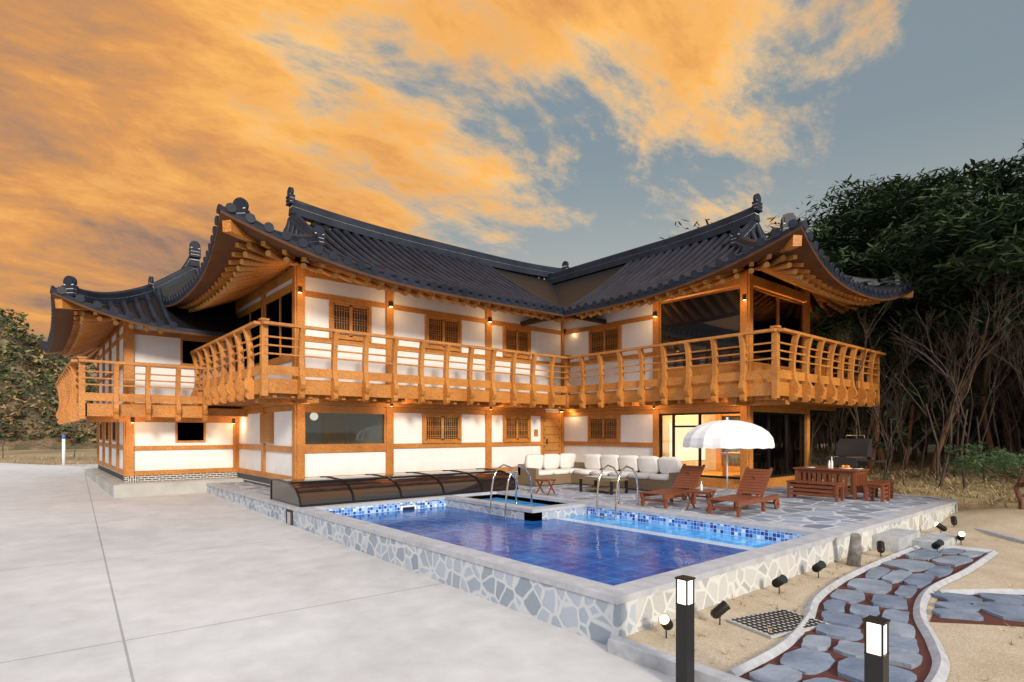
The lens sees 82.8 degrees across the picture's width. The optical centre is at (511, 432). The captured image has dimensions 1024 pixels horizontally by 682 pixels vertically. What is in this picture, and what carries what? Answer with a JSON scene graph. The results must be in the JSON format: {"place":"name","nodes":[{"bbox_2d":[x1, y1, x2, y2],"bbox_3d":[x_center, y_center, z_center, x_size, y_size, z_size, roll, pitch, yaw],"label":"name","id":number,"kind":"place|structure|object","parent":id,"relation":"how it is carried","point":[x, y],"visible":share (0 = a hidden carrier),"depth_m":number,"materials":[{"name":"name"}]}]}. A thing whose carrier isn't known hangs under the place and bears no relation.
{"place":"outdoors","nodes":[
{"label":"outdoors","id":0,"kind":"place"},
{"bbox_2d":[85,324,243,497],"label":"annex plaster walls","id":1,"kind":"structure","parent":0,"point":[149,349],"depth_m":19.00,"materials":[{"name":"white paint"}]},
{"bbox_2d":[97,321,236,475],"bbox_3d":[-13.798,-1.185,22.774,3.430,5.130,9.485,0,0,-40],"label":"timber frame","id":2,"kind":"object","parent":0,"point":[128,447],"visible":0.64,"depth_m":19.29,"materials":[{"name":"orange wood"}]},
{"bbox_2d":[42,292,244,359],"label":"roof eaves","id":3,"kind":"object","parent":2,"relation":"on","point":[81,330],"visible":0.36,"depth_m":17.85,"materials":[{"name":"brown wood"}]},
{"bbox_2d":[40,241,253,351],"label":"annex roof tiles","id":4,"kind":"object","parent":3,"relation":"on","point":[145,304],"visible":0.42,"depth_m":18.46,"materials":[{"name":"black tile"}]},
{"bbox_2d":[55,356,247,423],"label":"balcony","id":5,"kind":"structure","parent":2,"relation":"attached to","point":[73,395],"depth_m":17.63,"materials":[{"name":"brown wood"}]},
{"bbox_2d":[101,341,212,440],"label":"window","id":6,"kind":"structure","parent":2,"relation":"in","point":[187,349],"depth_m":19.37,"materials":[{"name":"black glass"}]},
{"bbox_2d":[0,449,565,504],"bbox_3d":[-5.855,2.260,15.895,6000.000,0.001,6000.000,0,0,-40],"label":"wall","id":7,"kind":"structure","parent":0,"point":[53,455],"depth_m":49.74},
{"bbox_2d":[0,413,89,458],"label":"bare trees","id":8,"kind":"object","parent":7,"relation":"on","point":[72,428],"visible":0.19,"depth_m":51.18,"materials":[{"name":"brown plant"}]},
{"bbox_2d":[62,435,65,465],"bbox_3d":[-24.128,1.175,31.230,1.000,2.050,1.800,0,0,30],"label":"bollard light","id":9,"kind":"object","parent":7,"relation":"on","point":[63,449],"visible":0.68,"depth_m":31.17,"materials":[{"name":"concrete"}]},
{"bbox_2d":[61,464,97,466],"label":"curb","id":10,"kind":"structure","parent":7,"relation":"on","point":[90,465],"depth_m":38.09,"materials":[{"name":"concrete"}]},
{"bbox_2d":[0,463,675,681],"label":"yard concrete","id":11,"kind":"object","parent":7,"relation":"on","point":[98,583],"depth_m":7.09,"materials":[{"name":"grey concrete"}]},
{"bbox_2d":[675,575,695,681],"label":"bollard lamp","id":12,"kind":"object","parent":11,"relation":"on","point":[685,603],"visible":1,"depth_m":4.91,"materials":[{"name":"black metal"}]},
{"bbox_2d":[608,528,1023,681],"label":"curb stones","id":13,"kind":"object","parent":11,"relation":"on","point":[658,660],"visible":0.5,"depth_m":5.41,"materials":[{"name":"stone"}]},
{"bbox_2d":[863,615,890,681],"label":"bollard lamp","id":14,"kind":"object","parent":11,"relation":"on","point":[876,648],"visible":1,"depth_m":3.81,"materials":[{"name":"black metal"}]},
{"bbox_2d":[0,445,1023,680],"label":"dry grass tufts","id":15,"kind":"object","parent":7,"relation":"on","point":[928,460],"visible":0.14,"depth_m":17.79,"materials":[{"name":"brown plant"}]},
{"bbox_2d":[206,479,956,645],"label":"pool deck","id":16,"kind":"structure","parent":7,"relation":"on","point":[807,532],"depth_m":9.77,"materials":[{"name":"stone"}]},
{"bbox_2d":[286,509,292,524],"bbox_3d":[-5.012,1.970,13.108,0.080,0.460,0.450,0,0,-40],"label":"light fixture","id":17,"kind":"object","parent":16,"relation":"on","point":[289,516],"visible":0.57,"depth_m":13.03,"materials":[{"name":"black metal"}]},
{"bbox_2d":[270,468,517,506],"bbox_3d":[-2.909,1.403,15.696,6.390,0.562,2.060,0,0,-40],"label":"pool cover","id":18,"kind":"object","parent":16,"relation":"on","point":[317,491],"visible":0.94,"depth_m":14.60,"materials":[{"name":"black plastic"}]},
{"bbox_2d":[490,464,532,518],"bbox_3d":[-0.016,1.560,13.295,0.843,1.641,0.630,0,0,-40],"label":"pool ladder","id":19,"kind":"object","parent":16,"relation":"on","point":[527,471],"visible":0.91,"depth_m":13.25,"materials":[{"name":"silver metal"}]},
{"bbox_2d":[235,265,809,489],"bbox_3d":[0.072,-1.525,19.794,14.330,6.450,13.510,0,0,-40],"label":"timber frame","id":20,"kind":"object","parent":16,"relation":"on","point":[552,441],"visible":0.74,"depth_m":18.34,"materials":[{"name":"brown wood"}]},
{"bbox_2d":[165,210,605,323],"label":"roof eaves","id":21,"kind":"object","parent":20,"relation":"on","point":[245,259],"visible":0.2,"depth_m":15.11,"materials":[{"name":"brown wood"}]},
{"bbox_2d":[159,187,606,322],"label":"roof tiles","id":22,"kind":"object","parent":21,"relation":"on","point":[393,255],"visible":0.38,"depth_m":19.07,"materials":[{"name":"black tile"}]},
{"bbox_2d":[241,289,802,474],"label":"windows","id":23,"kind":"structure","parent":20,"relation":"in","point":[715,314],"depth_m":18.03,"materials":[{"name":"brown wood"}]},
{"bbox_2d":[190,318,885,412],"bbox_3d":[0.952,-1.754,19.534,18.204,1.993,14.962,0,0,-40],"label":"balcony railing","id":24,"kind":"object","parent":20,"relation":"attached to","point":[241,388],"depth_m":16.79,"materials":[{"name":"brown wood"}]},
{"bbox_2d":[520,193,917,324],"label":"wing roof tiles","id":25,"kind":"object","parent":20,"relation":"on","point":[654,267],"visible":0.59,"depth_m":18.94,"materials":[{"name":"black tile"}]},
{"bbox_2d":[521,226,917,325],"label":"roof eaves","id":26,"kind":"object","parent":20,"relation":"on","point":[791,260],"visible":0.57,"depth_m":15.70,"materials":[{"name":"brown wood"}]},
{"bbox_2d":[535,478,555,494],"bbox_3d":[0.918,1.484,15.847,0.425,0.409,0.425,0,0,35],"label":"side table","id":27,"kind":"object","parent":16,"relation":"on","point":[545,480],"visible":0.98,"depth_m":15.80,"materials":[{"name":"brown wood"}]},
{"bbox_2d":[347,498,778,585],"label":"pool water","id":28,"kind":"structure","parent":16,"relation":"in","point":[610,551],"depth_m":10.28,"materials":[{"name":"liquid"}]},
{"bbox_2d":[579,475,627,494],"bbox_3d":[2.543,1.464,16.169,0.700,0.432,1.200,0,0,-40],"label":"coffee table","id":29,"kind":"object","parent":16,"relation":"on","point":[611,488],"visible":0.97,"depth_m":15.96,"materials":[{"name":"wicker"}]},
{"bbox_2d":[518,453,689,489],"bbox_3d":[2.619,1.179,17.475,2.400,0.943,4.700,0,0,-40],"label":"sectional sofa","id":30,"kind":"object","parent":16,"relation":"on","point":[655,473],"visible":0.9,"depth_m":18.08,"materials":[{"name":"fabric"}]},
{"bbox_2d":[596,465,639,519],"bbox_3d":[2.379,1.560,13.090,0.843,1.641,0.630,0,0,-40],"label":"pool ladder","id":31,"kind":"object","parent":16,"relation":"on","point":[618,488],"visible":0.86,"depth_m":13.05,"materials":[{"name":"silver metal"}]},
{"bbox_2d":[640,464,711,508],"bbox_3d":[3.859,1.228,13.597,2.000,0.903,0.720,0,0,-42],"label":"sun lounger","id":32,"kind":"object","parent":16,"relation":"on","point":[688,477],"visible":0.82,"depth_m":13.74,"materials":[{"name":"brown wood"}]},
{"bbox_2d":[685,481,715,511],"bbox_3d":[4.079,1.375,12.560,0.500,0.629,0.500,0,0,40],"label":"side table","id":33,"kind":"object","parent":16,"relation":"on","point":[701,490],"visible":0.98,"depth_m":12.53,"materials":[{"name":"brown wood"}]},
{"bbox_2d":[683,417,774,504],"bbox_3d":[5.059,0.665,13.647,2.040,2.030,2.040,0,0,-40],"label":"parasol","id":34,"kind":"object","parent":16,"relation":"on","point":[726,434],"visible":0.91,"depth_m":12.94,"materials":[{"name":"white fabric"}]},
{"bbox_2d":[707,467,779,516],"bbox_3d":[4.930,1.228,12.322,2.000,0.903,0.720,0,0,-44],"label":"sun lounger","id":35,"kind":"object","parent":16,"relation":"on","point":[754,481],"visible":1,"depth_m":12.47,"materials":[{"name":"brown wood"}]},
{"bbox_2d":[786,480,844,501],"bbox_3d":[7.583,1.460,14.530,0.412,0.440,1.250,0,0,-40],"label":"dining bench","id":36,"kind":"object","parent":16,"relation":"on","point":[799,488],"visible":1,"depth_m":14.43,"materials":[{"name":"brown wood"}]},
{"bbox_2d":[793,457,869,499],"bbox_3d":[8.310,1.160,15.142,0.850,1.040,1.550,0,0,-40],"label":"dining table","id":37,"kind":"object","parent":16,"relation":"on","point":[858,478],"visible":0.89,"depth_m":14.78,"materials":[{"name":"brown wood"}]},
{"bbox_2d":[815,435,885,487],"bbox_3d":[10.296,0.972,17.567,0.950,1.776,1.850,0,0,-30],"label":"barbecue grill","id":38,"kind":"object","parent":16,"relation":"on","point":[855,453],"visible":0.8,"depth_m":17.55,"materials":[{"name":"black metal"}]},
{"bbox_2d":[864,482,890,502],"bbox_3d":[8.898,1.460,14.134,0.500,0.440,0.412,0,0,-40],"label":"dining stool","id":39,"kind":"object","parent":16,"relation":"on","point":[880,485],"visible":1,"depth_m":14.09,"materials":[{"name":"brown wood"}]},
{"bbox_2d":[869,480,893,499],"bbox_3d":[9.375,1.460,14.732,0.500,0.440,0.412,0,0,-40],"label":"dining stool","id":40,"kind":"object","parent":16,"relation":"on","point":[891,489],"visible":0.53,"depth_m":14.70,"materials":[{"name":"brown wood"}]},
{"bbox_2d":[624,508,1023,681],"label":"sand garden","id":41,"kind":"object","parent":7,"relation":"on","point":[975,652],"visible":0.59,"depth_m":6.37,"materials":[{"name":"beige sand"}]},
{"bbox_2d":[658,614,672,638],"bbox_3d":[1.570,1.993,5.910,0.120,0.314,0.220,0,0,30],"label":"spike light","id":42,"kind":"object","parent":41,"relation":"on","point":[665,621],"visible":0.96,"depth_m":5.86,"materials":[{"name":"black metal"}]},
{"bbox_2d":[710,600,729,624],"bbox_3d":[2.269,1.993,6.328,0.220,0.314,0.120,0,0,-10],"label":"spike light","id":43,"kind":"object","parent":41,"relation":"on","point":[720,609],"visible":0.97,"depth_m":6.29,"materials":[{"name":"black metal"}]},
{"bbox_2d":[726,609,828,638],"bbox_3d":[2.907,2.080,6.344,0.900,0.032,0.600,0,0,-25],"label":"drain grate","id":44,"kind":"object","parent":41,"relation":"on","point":[786,622],"visible":0.96,"depth_m":6.30,"materials":[{"name":"metal"}]},
{"bbox_2d":[771,574,787,593],"bbox_3d":[3.472,1.993,7.535,0.120,0.314,0.220,0,0,-20],"label":"spike light","id":45,"kind":"object","parent":41,"relation":"on","point":[780,580],"visible":0.97,"depth_m":7.49,"materials":[{"name":"black metal"}]},
{"bbox_2d":[812,560,825,577],"bbox_3d":[4.415,1.993,8.356,0.120,0.314,0.220,0,0,-10],"label":"spike light","id":46,"kind":"object","parent":41,"relation":"on","point":[820,565],"visible":0.98,"depth_m":8.30,"materials":[{"name":"black metal"}]},
{"bbox_2d":[846,533,861,566],"bbox_3d":[5.375,1.848,9.092,0.185,0.543,0.293,0,0,8],"label":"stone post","id":47,"kind":"object","parent":41,"relation":"on","point":[854,554],"visible":1,"depth_m":9.04,"materials":[{"name":"grey stone"}]},
{"bbox_2d":[876,541,884,556],"bbox_3d":[6.220,1.993,9.788,0.120,0.314,0.220,0,0,30],"label":"spike light","id":48,"kind":"object","parent":41,"relation":"on","point":[880,547],"visible":0.99,"depth_m":9.75,"materials":[{"name":"black metal"}]},
{"bbox_2d":[931,539,943,550],"bbox_3d":[7.338,1.993,10.007,0.120,0.314,0.220,0,0,0],"label":"spike light","id":49,"kind":"object","parent":41,"relation":"on","point":[938,543],"visible":0.98,"depth_m":9.96,"materials":[{"name":"black metal"}]},
{"bbox_2d":[934,522,946,532],"bbox_3d":[8.773,1.993,11.874,0.220,0.314,0.120,0,0,20],"label":"spike light","id":50,"kind":"object","parent":41,"relation":"on","point":[938,525],"visible":0.95,"depth_m":11.84,"materials":[{"name":"black metal"}]},
{"bbox_2d":[950,516,957,526],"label":"spike light","id":51,"kind":"object","parent":41,"relation":"on","point":[953,520],"visible":0.97,"depth_m":12.65,"materials":[{"name":"black metal"}]},
{"bbox_2d":[957,531,965,544],"bbox_3d":[8.363,1.993,10.806,0.120,0.314,0.220,0,0,30],"label":"spike light","id":52,"kind":"object","parent":41,"relation":"on","point":[961,535],"visible":0.98,"depth_m":10.76,"materials":[{"name":"black metal"}]},
{"bbox_2d":[940,441,1023,509],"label":"bush","id":53,"kind":"object","parent":41,"relation":"on","point":[997,458],"visible":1,"depth_m":13.12,"materials":[{"name":"green plant"}]},
{"bbox_2d":[238,260,652,486],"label":"house plaster walls","id":54,"kind":"structure","parent":0,"point":[634,428],"depth_m":19.17,"materials":[{"name":"white paint"}]},
{"bbox_2d":[0,316,1023,449],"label":"bushes","id":55,"kind":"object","parent":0,"point":[44,443],"depth_m":78.18,"materials":[{"name":"brown"}]},
{"bbox_2d":[0,308,927,445],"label":"hill trees","id":56,"kind":"object","parent":55,"relation":"on","point":[38,362],"visible":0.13,"depth_m":85.79,"materials":[{"name":"green plant"}]},
{"bbox_2d":[0,0,1023,376],"label":"sky","id":57,"kind":"structure","parent":0,"point":[551,133],"materials":[{"name":"orange"}]},
{"bbox_2d":[305,286,739,479],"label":"window","id":58,"kind":"structure","parent":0,"point":[332,428],"depth_m":19.31,"materials":[{"name":"glass"}]},
{"bbox_2d":[725,545,1023,681],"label":"garden path","id":59,"kind":"structure","parent":0,"point":[832,650],"depth_m":6.52,"materials":[{"name":"stone"}]},
{"bbox_2d":[872,528,959,551],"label":"stone steps","id":60,"kind":"structure","parent":59,"relation":"on","point":[895,539],"depth_m":10.47,"materials":[{"name":"stone"}]},
{"bbox_2d":[728,443,1023,511],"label":"dry grass","id":61,"kind":"structure","parent":0,"point":[975,505],"depth_m":17.87,"materials":[{"name":"brown plant"}]},
{"bbox_2d":[659,219,780,238],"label":"pine tree","id":62,"kind":"object","parent":61,"relation":"on","point":[707,223],"depth_m":34.58,"materials":[{"name":"green plant"}]},
{"bbox_2d":[764,196,847,444],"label":"pine tree","id":63,"kind":"object","parent":61,"relation":"on","point":[808,228],"depth_m":49.45,"materials":[{"name":"green plant"}]},
{"bbox_2d":[827,422,832,451],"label":"pine tree","id":64,"kind":"object","parent":61,"relation":"on","point":[829,441],"depth_m":34.15,"materials":[{"name":"brown plant"}]},
{"bbox_2d":[764,200,931,462],"bbox_3d":[13.867,-3.800,24.699,8.142,10.744,9.496,0,0,-17],"label":"pine tree","id":65,"kind":"object","parent":61,"relation":"on","point":[872,213],"visible":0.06,"depth_m":21.46,"materials":[{"name":"green plant"}]},
{"bbox_2d":[765,216,938,438],"bbox_3d":[15.593,-4.024,25.399,10.318,10.429,12.379,0,0,-40],"label":"pine tree","id":66,"kind":"object","parent":61,"relation":"on","point":[861,240],"visible":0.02,"depth_m":22.57,"materials":[{"name":"green plant"}]},
{"bbox_2d":[807,219,902,435],"bbox_3d":[15.226,-4.322,27.532,8.996,10.869,11.136,0,0,22],"label":"pine tree","id":67,"kind":"object","parent":61,"relation":"on","point":[822,244],"visible":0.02,"depth_m":23.69,"materials":[{"name":"green plant"}]},
{"bbox_2d":[810,314,918,465],"bbox_3d":[12.890,-2.529,24.653,6.672,8.639,8.959,0,0,-7],"label":"pine tree","id":68,"kind":"object","parent":61,"relation":"on","point":[887,345],"visible":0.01,"depth_m":21.10,"materials":[{"name":"green plant"}]},
{"bbox_2d":[769,166,972,450],"bbox_3d":[24.133,-6.808,37.830,15.504,16.371,14.419,0,0,-40],"label":"pine tree","id":69,"kind":"object","parent":61,"relation":"on","point":[918,445],"depth_m":34.04,"materials":[{"name":"green plant"}]},
{"bbox_2d":[724,269,1023,489],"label":"trees","id":70,"kind":"object","parent":61,"relation":"on","point":[979,372],"visible":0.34,"depth_m":19.59,"materials":[{"name":"plant"}]},
{"bbox_2d":[792,167,972,438],"bbox_3d":[22.783,-6.373,31.516,13.931,15.468,13.443,0,0,26],"label":"pine tree","id":71,"kind":"object","parent":61,"relation":"on","point":[866,198],"visible":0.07,"depth_m":29.44,"materials":[{"name":"green plant"}]},
{"bbox_2d":[810,242,958,474],"bbox_3d":[12.220,-2.462,21.532,6.831,8.683,7.120,0,0,-40],"label":"pine tree","id":72,"kind":"object","parent":61,"relation":"on","point":[848,264],"visible":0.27,"depth_m":19.99,"materials":[{"name":"green plant"}]},
{"bbox_2d":[835,197,939,230],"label":"pine tree","id":73,"kind":"object","parent":61,"relation":"on","point":[907,219],"depth_m":26.28,"materials":[{"name":"green plant"}]},
{"bbox_2d":[810,357,1023,471],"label":"understory bushes","id":74,"kind":"object","parent":61,"relation":"on","point":[908,443],"visible":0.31,"depth_m":23.03,"materials":[{"name":"brown plant"}]},
{"bbox_2d":[829,250,1023,465],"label":"pine tree","id":75,"kind":"object","parent":61,"relation":"on","point":[957,319],"visible":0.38,"depth_m":19.18,"materials":[{"name":"green plant"}]},
{"bbox_2d":[839,191,1023,470],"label":"pine tree","id":76,"kind":"object","parent":61,"relation":"on","point":[882,457],"visible":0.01,"depth_m":22.96,"materials":[{"name":"green plant"}]},
{"bbox_2d":[840,172,1023,476],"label":"pine tree","id":77,"kind":"object","parent":61,"relation":"on","point":[978,219],"visible":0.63,"depth_m":17.58,"materials":[{"name":"green plant"}]},
{"bbox_2d":[911,357,971,457],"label":"pine tree","id":78,"kind":"object","parent":61,"relation":"on","point":[948,395],"visible":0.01,"depth_m":28.54,"materials":[{"name":"brown plant"}]},
{"bbox_2d":[862,320,1023,461],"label":"pine tree","id":79,"kind":"object","parent":61,"relation":"on","point":[897,454],"visible":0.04,"depth_m":22.46,"materials":[{"name":"green plant"}]},
{"bbox_2d":[880,158,1023,357],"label":"pine tree","id":80,"kind":"object","parent":61,"relation":"on","point":[938,182],"visible":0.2,"depth_m":18.62,"materials":[{"name":"green plant"}]},
{"bbox_2d":[906,359,1023,441],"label":"pine tree","id":81,"kind":"object","parent":61,"relation":"on","point":[1005,375],"depth_m":44.88,"materials":[{"name":"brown plant"}]},
{"bbox_2d":[910,139,1023,459],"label":"pine tree","id":82,"kind":"object","parent":61,"relation":"on","point":[1016,168],"visible":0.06,"depth_m":20.83,"materials":[{"name":"green plant"}]},
{"bbox_2d":[939,359,1012,453],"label":"pine tree","id":83,"kind":"object","parent":61,"relation":"on","point":[947,434],"depth_m":31.35,"materials":[{"name":"brown plant"}]},
{"bbox_2d":[934,354,1018,454],"bbox_3d":[21.262,-3.945,27.337,11.652,11.266,10.526,0,0,-40],"label":"pine tree","id":84,"kind":"object","parent":61,"relation":"on","point":[1014,436],"depth_m":25.90,"materials":[{"name":"brown plant"}]},
{"bbox_2d":[966,350,1014,449],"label":"pine tree","id":85,"kind":"object","parent":61,"relation":"on","point":[991,398],"depth_m":28.14,"materials":[{"name":"brown plant"}]},
{"bbox_2d":[995,307,1023,374],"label":"pine tree","id":86,"kind":"object","parent":61,"relation":"on","point":[1014,357],"visible":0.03,"depth_m":19.80,"materials":[{"name":"green plant"}]}
]}

